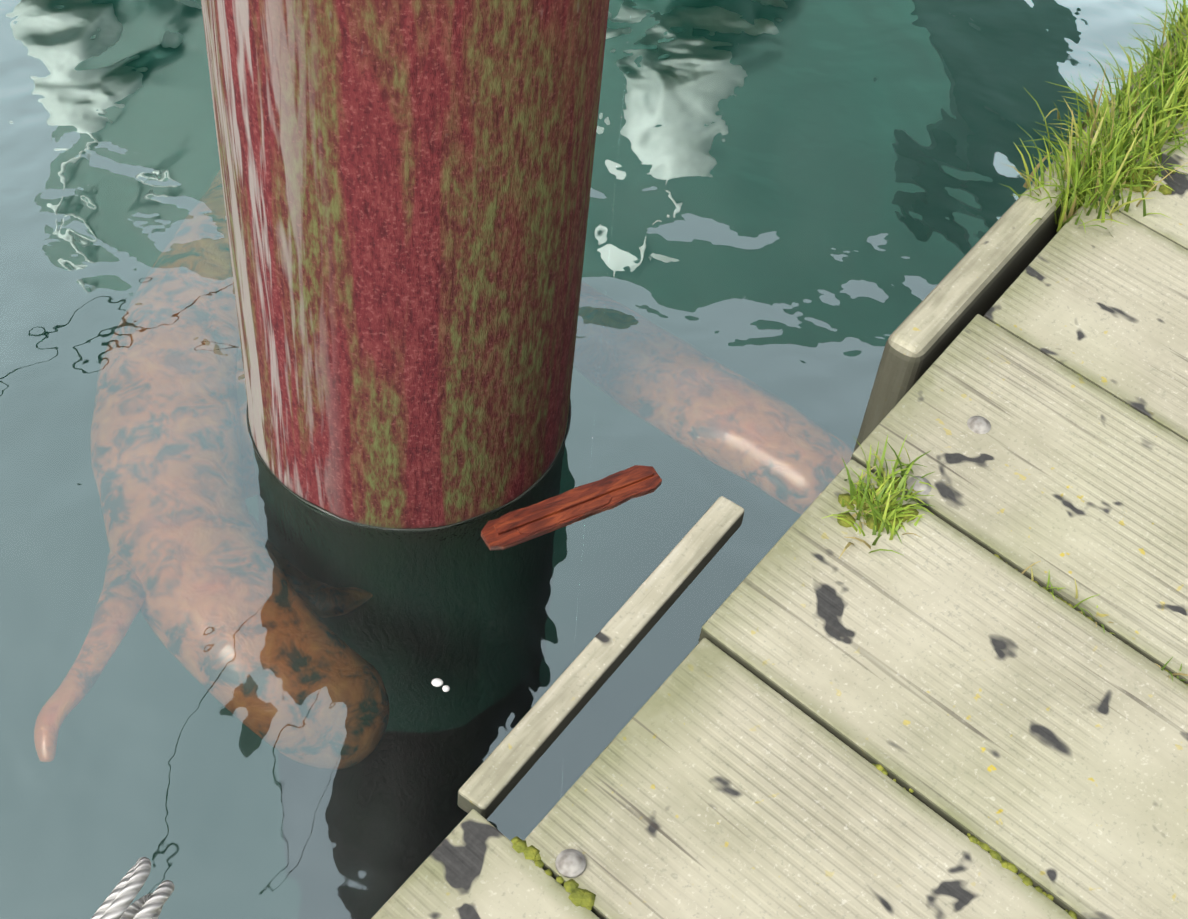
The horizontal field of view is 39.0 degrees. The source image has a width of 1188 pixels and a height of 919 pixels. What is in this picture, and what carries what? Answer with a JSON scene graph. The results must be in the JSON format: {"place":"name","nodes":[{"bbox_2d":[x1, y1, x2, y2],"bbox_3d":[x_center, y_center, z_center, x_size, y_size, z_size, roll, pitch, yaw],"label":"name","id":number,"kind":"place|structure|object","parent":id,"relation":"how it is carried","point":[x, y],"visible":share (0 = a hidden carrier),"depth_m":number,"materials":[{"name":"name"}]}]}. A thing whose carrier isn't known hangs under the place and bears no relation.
{"place":"outdoors","nodes":[
{"label":"outdoors","id":0,"kind":"place"},
{"bbox_2d":[91,857,173,918],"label":"rope","id":1,"kind":"object","parent":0,"point":[117,902],"visible":1,"depth_m":0.56,"materials":[{"name":"white fabric"}]},
{"bbox_2d":[0,0,1187,918],"bbox_3d":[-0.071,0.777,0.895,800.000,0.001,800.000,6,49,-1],"label":"water","id":2,"kind":"structure","parent":0,"point":[225,657],"depth_m":1.58,"materials":[{"name":"teal liquid"}]},
{"bbox_2d":[201,0,608,527],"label":"steel pile","id":3,"kind":"object","parent":2,"relation":"in","point":[406,185],"visible":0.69,"depth_m":1.27,"materials":[{"name":"red metal"}]},
{"bbox_2d":[246,400,570,530],"bbox_3d":[-0.174,-0.053,1.597,0.306,0.008,0.306,6,49,-1],"label":"pile waterline band","id":4,"kind":"object","parent":2,"relation":"on","point":[419,529],"visible":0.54,"depth_m":1.52,"materials":[{"name":"grey"}]},
{"bbox_2d":[431,678,449,691],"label":"foam bubbles","id":5,"kind":"object","parent":2,"relation":"on","point":[437,682],"visible":0.42,"depth_m":1.40,"materials":[{"name":"white liquid"}]},
{"bbox_2d":[481,465,661,547],"bbox_3d":[-0.019,0.043,1.531,0.178,0.013,0.032,-20,57,-22],"label":"broken slat","id":6,"kind":"object","parent":2,"relation":"on","point":[566,507],"visible":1,"depth_m":1.52,"materials":[{"name":"red wood"}]},
{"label":"dock","id":7,"kind":"structure","parent":2,"relation":"in","visible":0},
{"bbox_2d":[511,836,595,910],"bbox_3d":[-0.026,0.249,1.009,0.066,0.009,0.014,34,54,22],"label":"moss seam","id":8,"kind":"object","parent":7,"relation":"on","point":[577,897],"visible":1,"depth_m":1.00,"materials":[{"name":"green plant"}]},
{"bbox_2d":[555,849,585,877],"bbox_3d":[-0.014,0.241,1.009,0.019,0.006,0.019,6,49,-1],"label":"deck bolt","id":9,"kind":"object","parent":7,"relation":"on","point":[570,863],"visible":1,"depth_m":1.01,"materials":[{"name":"silver metal"}]},
{"bbox_2d":[458,496,743,819],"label":"wooden beam","id":10,"kind":"structure","parent":7,"relation":"attached to","point":[504,767],"depth_m":1.12,"materials":[{"name":"beige wood"}]},
{"bbox_2d":[837,476,918,529],"bbox_3d":[0.206,0.032,1.216,0.064,0.009,0.052,6,49,-1],"label":"moss","id":11,"kind":"object","parent":7,"relation":"on","point":[849,516],"visible":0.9,"depth_m":1.21,"materials":[{"name":"green plant"}]},
{"bbox_2d":[823,435,936,557],"bbox_3d":[0.205,0.030,1.195,0.075,0.044,0.123,18,50,9],"label":"grass tuft","id":12,"kind":"object","parent":7,"relation":"on","point":[879,496],"depth_m":1.20,"materials":[{"name":"green plant"}]},
{"bbox_2d":[907,476,930,494],"bbox_3d":[0.238,0.018,1.226,0.019,0.006,0.019,6,49,-1],"label":"deck bolt","id":13,"kind":"object","parent":7,"relation":"on","point":[918,486],"visible":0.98,"depth_m":1.22,"materials":[{"name":"silver metal"}]},
{"bbox_2d":[872,764,1076,918],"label":"moss seam","id":14,"kind":"object","parent":7,"relation":"on","point":[1026,881],"visible":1,"depth_m":1.04,"materials":[{"name":"green plant"}]},
{"bbox_2d":[967,416,990,433],"bbox_3d":[0.292,-0.027,1.271,0.019,0.006,0.019,6,49,-1],"label":"deck bolt","id":15,"kind":"object","parent":7,"relation":"on","point":[979,424],"visible":1,"depth_m":1.27,"materials":[{"name":"silver metal"}]},
{"bbox_2d":[853,25,1186,451],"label":"wooden beam","id":16,"kind":"structure","parent":7,"relation":"attached to","point":[987,270],"depth_m":1.37,"materials":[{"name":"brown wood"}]},
{"bbox_2d":[994,554,1187,685],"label":"moss seam","id":17,"kind":"object","parent":7,"relation":"on","point":[1070,605],"visible":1,"depth_m":1.17,"materials":[{"name":"green plant"}]},
{"bbox_2d":[1001,0,1187,235],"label":"grass","id":18,"kind":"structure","parent":7,"relation":"on","point":[1125,140],"depth_m":1.49,"materials":[{"name":"green plant"}]},
{"bbox_2d":[1109,154,1175,194],"bbox_3d":[0.478,-0.255,1.490,0.079,0.008,0.053,6,49,-1],"label":"moss","id":19,"kind":"object","parent":7,"relation":"on","point":[1165,190],"visible":0.33,"depth_m":1.48,"materials":[{"name":"green plant"}]},
{"bbox_2d":[371,99,1187,918],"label":"dock deck planks","id":20,"kind":"object","parent":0,"point":[955,673],"visible":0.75,"depth_m":1.11,"materials":[{"name":"beige wood"}]},
{"bbox_2d":[1022,561,1187,680],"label":"grass sprigs","id":21,"kind":"object","parent":20,"relation":"on","point":[1102,625],"depth_m":1.17,"materials":[{"name":"green plant"}]}
]}

